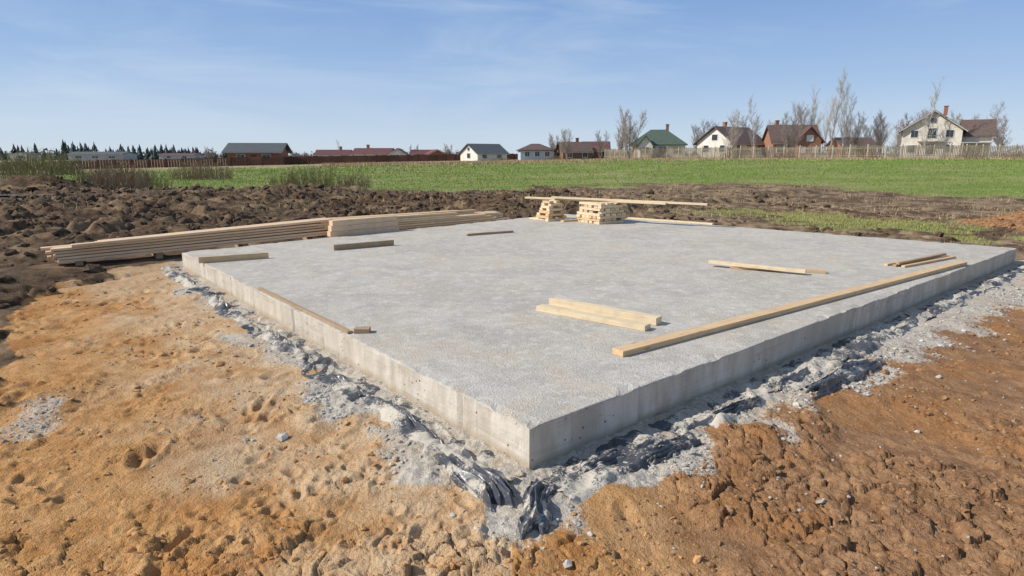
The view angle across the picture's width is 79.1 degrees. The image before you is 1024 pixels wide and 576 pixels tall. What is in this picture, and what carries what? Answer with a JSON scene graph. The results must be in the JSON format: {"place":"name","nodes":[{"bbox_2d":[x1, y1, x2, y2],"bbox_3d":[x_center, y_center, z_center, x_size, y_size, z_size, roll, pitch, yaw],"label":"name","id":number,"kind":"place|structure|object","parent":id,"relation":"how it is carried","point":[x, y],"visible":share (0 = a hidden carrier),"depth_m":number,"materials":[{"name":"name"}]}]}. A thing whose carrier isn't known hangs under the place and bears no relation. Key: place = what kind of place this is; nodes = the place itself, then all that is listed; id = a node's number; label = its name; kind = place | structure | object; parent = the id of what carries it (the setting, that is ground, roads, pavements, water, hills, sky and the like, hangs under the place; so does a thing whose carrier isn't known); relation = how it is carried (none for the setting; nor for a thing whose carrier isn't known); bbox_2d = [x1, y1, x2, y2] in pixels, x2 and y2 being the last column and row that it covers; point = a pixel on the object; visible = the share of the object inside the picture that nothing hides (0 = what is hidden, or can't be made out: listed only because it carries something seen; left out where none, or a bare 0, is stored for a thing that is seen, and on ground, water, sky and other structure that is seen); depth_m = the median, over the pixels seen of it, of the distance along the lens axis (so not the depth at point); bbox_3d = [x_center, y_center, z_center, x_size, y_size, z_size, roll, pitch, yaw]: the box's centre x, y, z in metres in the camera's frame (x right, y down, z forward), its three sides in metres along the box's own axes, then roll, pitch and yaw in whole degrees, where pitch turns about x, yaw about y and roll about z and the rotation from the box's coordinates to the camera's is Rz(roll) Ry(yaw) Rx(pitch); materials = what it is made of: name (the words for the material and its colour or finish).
{"place":"outdoors","nodes":[
{"label":"outdoors","id":0,"kind":"place"},
{"bbox_2d":[0,395,70,444],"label":"gravel","id":1,"kind":"structure","parent":0,"point":[38,425],"depth_m":5.30,"materials":[{"name":"gravel"}]},
{"bbox_2d":[0,156,1023,575],"bbox_3d":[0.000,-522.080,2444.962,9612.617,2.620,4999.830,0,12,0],"label":"ground","id":2,"kind":"structure","parent":0,"point":[326,504],"depth_m":4.89,"materials":[{"name":"soil"}]},
{"bbox_2d":[8,152,40,160],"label":"industrial shed","id":3,"kind":"structure","parent":2,"relation":"on","point":[13,154],"depth_m":299.02,"materials":[{"name":"white paint"}]},
{"bbox_2d":[0,147,85,175],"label":"dry weeds","id":4,"kind":"object","parent":2,"relation":"on","point":[47,165],"visible":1,"depth_m":31.22,"materials":[{"name":"plant"}]},
{"bbox_2d":[67,152,136,160],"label":"industrial shed","id":5,"kind":"structure","parent":2,"relation":"on","point":[85,156],"depth_m":297.57,"materials":[{"name":"stone"}]},
{"bbox_2d":[0,139,226,160],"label":"distant pine forest","id":6,"kind":"object","parent":2,"relation":"on","point":[154,152],"visible":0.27,"depth_m":349.77,"materials":[{"name":"green plant"}]},
{"bbox_2d":[74,155,155,189],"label":"dry weeds","id":7,"kind":"object","parent":2,"relation":"on","point":[102,177],"visible":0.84,"depth_m":32.69,"materials":[{"name":"plant"}]},
{"bbox_2d":[134,167,173,187],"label":"dry weeds","id":8,"kind":"object","parent":2,"relation":"on","point":[156,183],"visible":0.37,"depth_m":41.49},
{"bbox_2d":[158,153,203,159],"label":"industrial shed","id":9,"kind":"structure","parent":2,"relation":"on","point":[162,156],"depth_m":318.03,"materials":[{"name":"grey metal"}]},
{"bbox_2d":[167,156,232,179],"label":"dry weeds","id":10,"kind":"object","parent":2,"relation":"on","point":[199,174],"visible":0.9,"depth_m":56.61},
{"bbox_2d":[221,143,292,164],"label":"brick barn","id":11,"kind":"structure","parent":2,"relation":"on","point":[254,150],"depth_m":133.11,"materials":[{"name":"stone"}]},
{"bbox_2d":[40,209,508,265],"bbox_3d":[-4.465,-1.412,15.121,11.276,0.620,0.921,-10,16,-40],"label":"lumber stack","id":12,"kind":"object","parent":2,"relation":"on","point":[154,245],"visible":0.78,"depth_m":13.33,"materials":[{"name":"brown wood"}]},
{"bbox_2d":[0,154,555,170],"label":"sheet fence","id":13,"kind":"object","parent":2,"relation":"on","point":[290,160],"visible":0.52,"depth_m":132.19,"materials":[{"name":"metal"}]},
{"bbox_2d":[268,170,300,184],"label":"dry weeds","id":14,"kind":"object","parent":2,"relation":"on","point":[272,181],"visible":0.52,"depth_m":43.16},
{"bbox_2d":[281,161,351,187],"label":"dry weeds","id":15,"kind":"object","parent":2,"relation":"on","point":[329,181],"visible":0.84,"depth_m":39.14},
{"bbox_2d":[173,270,475,461],"bbox_3d":[-3.324,0.462,7.972,0.182,0.154,9.650,-10,16,-38],"label":"plastic foil edge","id":16,"kind":"object","parent":2,"relation":"on","point":[417,424],"visible":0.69,"depth_m":5.93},
{"bbox_2d":[160,266,495,467],"bbox_3d":[-3.380,0.467,8.092,0.502,0.176,10.200,-10,16,-38],"label":"plastic foil sheet","id":17,"kind":"object","parent":2,"relation":"on","point":[402,423],"visible":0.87,"depth_m":5.85,"materials":[{"name":"plastic"}]},
{"bbox_2d":[314,146,351,155],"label":"cottage","id":18,"kind":"structure","parent":2,"relation":"on","point":[340,152],"depth_m":192.72,"materials":[{"name":"red paint"}]},
{"bbox_2d":[341,169,371,187],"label":"dry weeds","id":19,"kind":"object","parent":2,"relation":"on","point":[348,183],"visible":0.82,"depth_m":40.38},
{"bbox_2d":[0,277,724,575],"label":"clay clods","id":20,"kind":"object","parent":2,"relation":"on","point":[137,531],"visible":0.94,"depth_m":4.08,"materials":[{"name":"soil"}]},
{"bbox_2d":[350,145,394,155],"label":"cottage","id":21,"kind":"structure","parent":2,"relation":"on","point":[368,150],"depth_m":183.32,"materials":[{"name":"red paint"}]},
{"bbox_2d":[387,148,409,154],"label":"cottage","id":22,"kind":"structure","parent":2,"relation":"on","point":[398,151],"depth_m":178.31,"materials":[{"name":"white paint"}]},
{"bbox_2d":[409,150,430,154],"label":"cottage","id":23,"kind":"structure","parent":2,"relation":"on","point":[414,152],"depth_m":202.86,"materials":[{"name":"white paint"}]},
{"bbox_2d":[425,149,445,154],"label":"cottage","id":24,"kind":"structure","parent":2,"relation":"on","point":[435,152],"depth_m":182.39,"materials":[{"name":"red brick"}]},
{"bbox_2d":[433,447,515,511],"bbox_3d":[-0.256,1.293,4.243,0.337,0.161,0.934,-9,15,-35],"label":"plastic foil sheet","id":25,"kind":"object","parent":2,"relation":"on","point":[489,486],"visible":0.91,"depth_m":4.11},
{"bbox_2d":[458,144,509,160],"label":"white cottage","id":26,"kind":"structure","parent":2,"relation":"on","point":[476,152],"depth_m":163.48,"materials":[{"name":"paint"}]},
{"bbox_2d":[0,175,1017,219],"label":"dry grass","id":27,"kind":"structure","parent":2,"relation":"on","point":[846,194],"depth_m":26.90,"materials":[{"name":"plant"}]},
{"bbox_2d":[0,175,1023,403],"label":"soil clods","id":28,"kind":"object","parent":2,"relation":"on","point":[93,268],"visible":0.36,"depth_m":22.68,"materials":[{"name":"soil"}]},
{"bbox_2d":[4,146,1023,158],"bbox_3d":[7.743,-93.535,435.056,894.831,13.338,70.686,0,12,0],"label":"distant treeline","id":29,"kind":"object","parent":2,"relation":"on","point":[291,154],"visible":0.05,"depth_m":413.43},
{"bbox_2d":[516,144,555,159],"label":"blue cottage","id":30,"kind":"structure","parent":2,"relation":"on","point":[534,151],"depth_m":160.37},
{"bbox_2d":[517,478,556,539],"bbox_3d":[0.156,1.378,3.842,0.242,0.175,0.638,2,12,7],"label":"plastic foil sheet","id":31,"kind":"object","parent":2,"relation":"on","point":[537,514],"visible":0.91,"depth_m":3.77,"materials":[{"name":"plastic"}]},
{"bbox_2d":[548,135,558,155],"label":"bare tree","id":32,"kind":"object","parent":2,"relation":"on","point":[552,143],"visible":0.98,"depth_m":160.69,"materials":[{"name":"grey plant"}]},
{"bbox_2d":[559,128,572,158],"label":"bare tree","id":33,"kind":"object","parent":2,"relation":"on","point":[566,150],"visible":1,"depth_m":154.47,"materials":[{"name":"grey plant"}]},
{"bbox_2d":[555,138,593,159],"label":"brown cottage","id":34,"kind":"structure","parent":2,"relation":"on","point":[581,150],"depth_m":157.97,"materials":[{"name":"clear wood"}]},
{"bbox_2d":[127,303,1022,570],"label":"pebbles","id":35,"kind":"object","parent":2,"relation":"on","point":[848,496],"visible":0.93,"depth_m":4.84,"materials":[{"name":"stone"}]},
{"bbox_2d":[582,141,610,158],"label":"brown cottage","id":36,"kind":"structure","parent":2,"relation":"on","point":[594,155],"depth_m":162.48,"materials":[{"name":"red brick"}]},
{"bbox_2d":[182,214,1016,468],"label":"concrete foundation slab","id":37,"kind":"structure","parent":2,"relation":"on","point":[467,337],"depth_m":7.98,"materials":[{"name":"concrete"}]},
{"bbox_2d":[198,252,268,262],"bbox_3d":[-4.921,-0.538,10.983,1.136,0.107,0.054,-6,14,-28],"label":"wooden plank","id":38,"kind":"object","parent":37,"relation":"on","point":[234,257],"visible":1,"depth_m":10.96,"materials":[{"name":"brown wood"}]},
{"bbox_2d":[258,287,352,332],"bbox_3d":[-2.609,0.233,7.583,0.064,0.024,2.848,-10,16,-39],"label":"wooden plank","id":39,"kind":"object","parent":37,"relation":"on","point":[322,318],"visible":1,"depth_m":7.33,"materials":[{"name":"brown wood"}]},
{"bbox_2d":[354,326,370,333],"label":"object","id":40,"kind":"object","parent":37,"relation":"on","point":[362,329],"visible":1,"depth_m":6.50,"materials":[{"name":"brown wood"}]},
{"bbox_2d":[327,215,398,236],"bbox_3d":[-3.535,-1.489,14.837,1.824,0.374,0.210,-11,16,-41],"label":"timber bundle","id":41,"kind":"object","parent":37,"relation":"on","point":[352,226],"visible":1,"depth_m":14.71,"materials":[{"name":"brown wood"}]},
{"bbox_2d":[333,240,393,249],"bbox_3d":[-2.980,-0.868,12.511,1.271,0.112,0.051,-8,15,-34],"label":"wooden plank","id":42,"kind":"object","parent":37,"relation":"on","point":[363,245],"visible":1,"depth_m":12.48,"materials":[{"name":"brown wood"}]},
{"bbox_2d":[466,230,513,235],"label":"wooden plank","id":43,"kind":"object","parent":37,"relation":"on","point":[486,233],"visible":1,"depth_m":14.63,"materials":[{"name":"brown wood"}]},
{"bbox_2d":[536,200,565,221],"bbox_3d":[1.107,-2.234,17.818,0.665,0.559,0.672,-8,14,-32],"label":"timber crib","id":44,"kind":"object","parent":37,"relation":"on","point":[552,210],"visible":0.99,"depth_m":17.67,"materials":[{"name":"brown wood"}]},
{"bbox_2d":[536,304,650,330],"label":"wooden beam","id":45,"kind":"structure","parent":37,"relation":"on","point":[610,320],"depth_m":6.96,"materials":[{"name":"brown wood"}]},
{"bbox_2d":[576,201,625,223],"bbox_3d":[2.483,-2.120,17.285,1.008,0.559,1.078,-8,14,-33],"label":"timber crib","id":46,"kind":"object","parent":37,"relation":"on","point":[600,212],"visible":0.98,"depth_m":16.98,"materials":[{"name":"brown wood"}]},
{"bbox_2d":[525,197,666,204],"bbox_3d":[2.233,-2.464,17.417,4.352,0.052,0.158,8,14,33],"label":"long plank","id":47,"kind":"object","parent":46,"relation":"on","point":[638,202],"visible":0.94,"depth_m":17.18,"materials":[{"name":"brown wood"}]},
{"bbox_2d":[551,196,707,204],"bbox_3d":[3.075,-2.380,16.877,4.386,0.052,0.142,7,14,28],"label":"long plank","id":48,"kind":"object","parent":46,"relation":"on","point":[602,199],"visible":0.97,"depth_m":16.91,"materials":[{"name":"brown wood"}]},
{"bbox_2d":[549,297,661,325],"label":"wooden beam","id":49,"kind":"structure","parent":37,"relation":"on","point":[652,319],"depth_m":7.21,"materials":[{"name":"brown wood"}]},
{"bbox_2d":[627,217,713,224],"bbox_3d":[4.411,-1.889,17.428,2.565,0.047,0.124,10,16,38],"label":"wooden plank","id":50,"kind":"object","parent":37,"relation":"on","point":[692,222],"visible":1,"depth_m":17.32,"materials":[{"name":"brown wood"}]},
{"bbox_2d":[730,266,825,273],"bbox_3d":[4.284,-0.305,10.027,1.433,0.052,0.104,4,13,17],"label":"wooden plank","id":51,"kind":"object","parent":37,"relation":"on","point":[807,270],"visible":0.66,"depth_m":9.94,"materials":[{"name":"brown wood"}]},
{"bbox_2d":[709,260,805,273],"bbox_3d":[3.949,-0.349,10.038,1.482,0.053,0.115,8,15,31],"label":"wooden plank","id":52,"kind":"object","parent":51,"relation":"on","point":[774,268],"visible":1,"depth_m":9.98,"materials":[{"name":"brown wood"}]},
{"bbox_2d":[612,261,966,356],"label":"wooden beam","id":53,"kind":"structure","parent":37,"relation":"on","point":[659,341],"depth_m":7.10,"materials":[{"name":"brown wood"}]},
{"bbox_2d":[884,253,955,267],"bbox_3d":[7.190,-0.498,10.869,1.901,0.077,0.308,-8,14,-31],"label":"lath pile","id":54,"kind":"object","parent":37,"relation":"on","point":[921,260],"visible":1,"depth_m":10.71,"materials":[{"name":"brown wood"}]},
{"bbox_2d":[581,448,624,472],"bbox_3d":[0.614,1.261,4.405,0.512,0.152,0.164,-10,16,-39],"label":"plastic foil sheet","id":55,"kind":"object","parent":2,"relation":"on","point":[606,459],"visible":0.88,"depth_m":4.39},
{"bbox_2d":[595,131,610,157],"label":"bare tree","id":56,"kind":"object","parent":2,"relation":"on","point":[599,143],"visible":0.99,"depth_m":156.11,"materials":[{"name":"grey plant"}]},
{"bbox_2d":[471,383,763,487],"bbox_3d":[1.196,1.122,4.915,3.158,0.064,0.629,-7,14,-29],"label":"concrete rubble","id":57,"kind":"object","parent":2,"relation":"on","point":[519,473],"visible":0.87,"depth_m":4.19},
{"bbox_2d":[612,126,624,157],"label":"bare tree","id":58,"kind":"object","parent":2,"relation":"on","point":[620,143],"visible":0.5,"depth_m":169.62,"materials":[{"name":"grey plant"}]},
{"bbox_2d":[616,106,647,157],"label":"bare tree","id":59,"kind":"object","parent":2,"relation":"on","point":[629,135],"visible":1,"depth_m":134.46,"materials":[{"name":"grey plant"}]},
{"bbox_2d":[638,137,652,157],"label":"entrance bay","id":60,"kind":"object","parent":2,"relation":"on","point":[645,142],"visible":0.53,"depth_m":139.63,"materials":[{"name":"white paint"}]},
{"bbox_2d":[631,145,684,157],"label":"walls","id":61,"kind":"structure","parent":2,"relation":"on","point":[671,146],"depth_m":141.19,"materials":[{"name":"white paint"}]},
{"bbox_2d":[632,130,687,145],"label":"roof","id":62,"kind":"structure","parent":61,"relation":"on","point":[661,137],"depth_m":142.57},
{"bbox_2d":[631,434,701,465],"bbox_3d":[1.153,1.228,4.621,0.728,0.145,0.208,-9,15,-37],"label":"plastic foil sheet","id":63,"kind":"object","parent":2,"relation":"on","point":[657,455],"visible":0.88,"depth_m":4.58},
{"bbox_2d":[691,123,702,150],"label":"bare tree","id":64,"kind":"object","parent":2,"relation":"on","point":[697,136],"visible":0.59,"depth_m":165.47,"materials":[{"name":"grey plant"}]},
{"bbox_2d":[542,336,881,503],"bbox_3d":[2.195,0.975,5.668,5.050,0.169,0.550,-10,16,-39],"label":"plastic foil sheet","id":65,"kind":"object","parent":2,"relation":"on","point":[569,476],"visible":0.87,"depth_m":5.02,"materials":[{"name":"plastic"}]},
{"bbox_2d":[697,129,762,157],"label":"walls","id":66,"kind":"structure","parent":2,"relation":"on","point":[706,139],"depth_m":138.24,"materials":[{"name":"white paint"}]},
{"bbox_2d":[693,126,764,144],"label":"roof","id":67,"kind":"structure","parent":66,"relation":"on","point":[744,138],"depth_m":138.50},
{"bbox_2d":[703,134,760,151],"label":"window frames","id":68,"kind":"structure","parent":66,"relation":"attached to","point":[717,140],"depth_m":138.16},
{"bbox_2d":[704,135,760,150],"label":"windows","id":69,"kind":"structure","parent":68,"relation":"attached to","point":[714,137],"depth_m":137.47,"materials":[{"name":"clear glass"}]},
{"bbox_2d":[722,109,744,155],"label":"bare tree","id":70,"kind":"object","parent":2,"relation":"on","point":[733,137],"visible":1,"depth_m":118.39,"materials":[{"name":"grey plant"}]},
{"bbox_2d":[713,396,759,413],"bbox_3d":[1.941,1.063,5.349,0.832,0.147,0.142,-10,16,-39],"label":"plastic foil sheet","id":71,"kind":"object","parent":2,"relation":"on","point":[741,405],"visible":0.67,"depth_m":5.33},
{"bbox_2d":[745,93,759,146],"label":"birch tree","id":72,"kind":"object","parent":2,"relation":"on","point":[754,134],"visible":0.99,"depth_m":130.06,"materials":[{"name":"grey plant"}]},
{"bbox_2d":[762,131,793,157],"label":"walls","id":73,"kind":"structure","parent":2,"relation":"on","point":[767,141],"depth_m":135.62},
{"bbox_2d":[762,125,820,143],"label":"roof","id":74,"kind":"structure","parent":73,"relation":"on","point":[775,135],"depth_m":134.42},
{"bbox_2d":[794,126,824,142],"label":"gable roof","id":75,"kind":"structure","parent":73,"relation":"attached to","point":[815,131],"depth_m":129.47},
{"bbox_2d":[533,297,1023,575],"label":"clay clods","id":76,"kind":"object","parent":2,"relation":"on","point":[885,510],"visible":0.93,"depth_m":4.14,"materials":[{"name":"soil"}]},
{"bbox_2d":[779,107,811,156],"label":"bare tree","id":77,"kind":"object","parent":2,"relation":"on","point":[788,138],"visible":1,"depth_m":124.73,"materials":[{"name":"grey plant"}]},
{"bbox_2d":[791,100,817,124],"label":"bare tree","id":78,"kind":"object","parent":2,"relation":"on","point":[809,123],"visible":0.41,"depth_m":143.66,"materials":[{"name":"grey plant"}]},
{"bbox_2d":[795,128,820,157],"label":"timber gable","id":79,"kind":"structure","parent":2,"relation":"on","point":[803,142],"depth_m":129.96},
{"bbox_2d":[604,144,1023,158],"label":"picket fence","id":80,"kind":"object","parent":2,"relation":"on","point":[613,153],"visible":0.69,"depth_m":114.64,"materials":[{"name":"brown wood"}]},
{"bbox_2d":[805,84,825,133],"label":"birch tree","id":81,"kind":"object","parent":2,"relation":"on","point":[814,113],"visible":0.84,"depth_m":134.94,"materials":[{"name":"grey plant"}]},
{"bbox_2d":[613,269,1023,465],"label":"plastic foil edge","id":82,"kind":"object","parent":2,"relation":"on","point":[800,376],"visible":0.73,"depth_m":6.13,"materials":[{"name":"plastic"}]},
{"bbox_2d":[818,92,836,150],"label":"birch tree","id":83,"kind":"object","parent":2,"relation":"on","point":[833,104],"visible":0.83,"depth_m":145.21,"materials":[{"name":"grey plant"}]},
{"bbox_2d":[824,70,850,156],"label":"poplar tree","id":84,"kind":"object","parent":2,"relation":"on","point":[836,113],"visible":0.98,"depth_m":129.98,"materials":[{"name":"plant"}]},
{"bbox_2d":[797,359,885,399],"bbox_3d":[3.300,0.886,6.161,1.741,0.203,0.274,-9,15,-37],"label":"plastic foil sheet","id":85,"kind":"object","parent":2,"relation":"on","point":[846,373],"visible":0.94,"depth_m":6.04,"materials":[{"name":"plastic"}]},
{"bbox_2d":[834,77,853,156],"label":"birch tree","id":86,"kind":"object","parent":2,"relation":"on","point":[843,135],"visible":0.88,"depth_m":133.45,"materials":[{"name":"grey plant"}]},
{"bbox_2d":[671,206,1023,244],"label":"grass","id":87,"kind":"structure","parent":2,"relation":"on","point":[818,214],"depth_m":19.14,"materials":[{"name":"plant"}]},
{"bbox_2d":[841,93,856,135],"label":"birch tree","id":88,"kind":"object","parent":2,"relation":"on","point":[851,115],"visible":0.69,"depth_m":152.97,"materials":[{"name":"grey plant"}]},
{"bbox_2d":[825,137,875,157],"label":"brown cottage","id":89,"kind":"structure","parent":2,"relation":"on","point":[836,142],"depth_m":144.04,"materials":[{"name":"clear wood"}]},
{"bbox_2d":[839,112,866,157],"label":"bare tree","id":90,"kind":"object","parent":2,"relation":"on","point":[855,141],"visible":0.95,"depth_m":135.18,"materials":[{"name":"grey plant"}]},
{"bbox_2d":[870,109,896,154],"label":"bare tree","id":91,"kind":"object","parent":2,"relation":"on","point":[879,139],"visible":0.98,"depth_m":135.71,"materials":[{"name":"grey plant"}]},
{"bbox_2d":[888,120,908,154],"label":"bare tree","id":92,"kind":"object","parent":2,"relation":"on","point":[898,136],"visible":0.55,"depth_m":161.40,"materials":[{"name":"grey plant"}]},
{"bbox_2d":[896,107,932,139],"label":"bare tree","id":93,"kind":"object","parent":2,"relation":"on","point":[903,124],"visible":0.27,"depth_m":132.38,"materials":[{"name":"grey plant"}]},
{"bbox_2d":[917,77,943,154],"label":"birch tree","id":94,"kind":"object","parent":2,"relation":"on","point":[927,124],"visible":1,"depth_m":123.58,"materials":[{"name":"grey plant"}]},
{"bbox_2d":[900,112,962,157],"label":"walls","id":95,"kind":"structure","parent":2,"relation":"on","point":[943,124],"depth_m":125.49,"materials":[{"name":"beige paint"}]},
{"bbox_2d":[902,117,954,154],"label":"window frames","id":96,"kind":"structure","parent":95,"relation":"attached to","point":[931,137],"depth_m":126.10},
{"bbox_2d":[902,118,953,153],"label":"windows","id":97,"kind":"structure","parent":96,"relation":"attached to","point":[950,132],"depth_m":125.76,"materials":[{"name":"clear glass"}]},
{"bbox_2d":[898,109,966,133],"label":"roof","id":98,"kind":"structure","parent":95,"relation":"on","point":[929,114],"depth_m":124.84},
{"bbox_2d":[898,110,967,132],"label":"fascia","id":99,"kind":"structure","parent":98,"relation":"attached to","point":[939,113],"depth_m":124.01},
{"bbox_2d":[860,263,1023,343],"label":"plastic foil sheet","id":100,"kind":"object","parent":2,"relation":"on","point":[882,336],"visible":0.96,"depth_m":8.88,"materials":[{"name":"plastic"}]},
{"bbox_2d":[959,137,991,156],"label":"side wing","id":101,"kind":"structure","parent":2,"relation":"on","point":[976,139],"depth_m":124.15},
{"bbox_2d":[960,119,996,136],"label":"wing roof","id":102,"kind":"structure","parent":101,"relation":"on","point":[981,128],"depth_m":124.48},
{"bbox_2d":[956,208,1023,231],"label":"clay clods","id":103,"kind":"object","parent":2,"relation":"on","point":[1019,225],"visible":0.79,"depth_m":18.00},
{"bbox_2d":[989,112,1011,154],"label":"bare tree","id":104,"kind":"object","parent":2,"relation":"on","point":[998,139],"visible":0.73,"depth_m":155.74,"materials":[{"name":"grey plant"}]},
{"bbox_2d":[0,158,1023,197],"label":"grass","id":105,"kind":"structure","parent":0,"point":[927,162],"depth_m":60.27,"materials":[{"name":"plant"}]},
{"bbox_2d":[0,0,1023,155],"label":"sky","id":106,"kind":"structure","parent":0,"point":[305,75],"materials":[{"name":"blue"}]},
{"bbox_2d":[73,269,1023,574],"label":"gravel","id":107,"kind":"structure","parent":0,"point":[281,437],"depth_m":5.51,"materials":[{"name":"gravel"}]},
{"bbox_2d":[322,156,1023,167],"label":"dry grass","id":108,"kind":"structure","parent":0,"point":[431,163],"depth_m":106.36,"materials":[{"name":"plant"}]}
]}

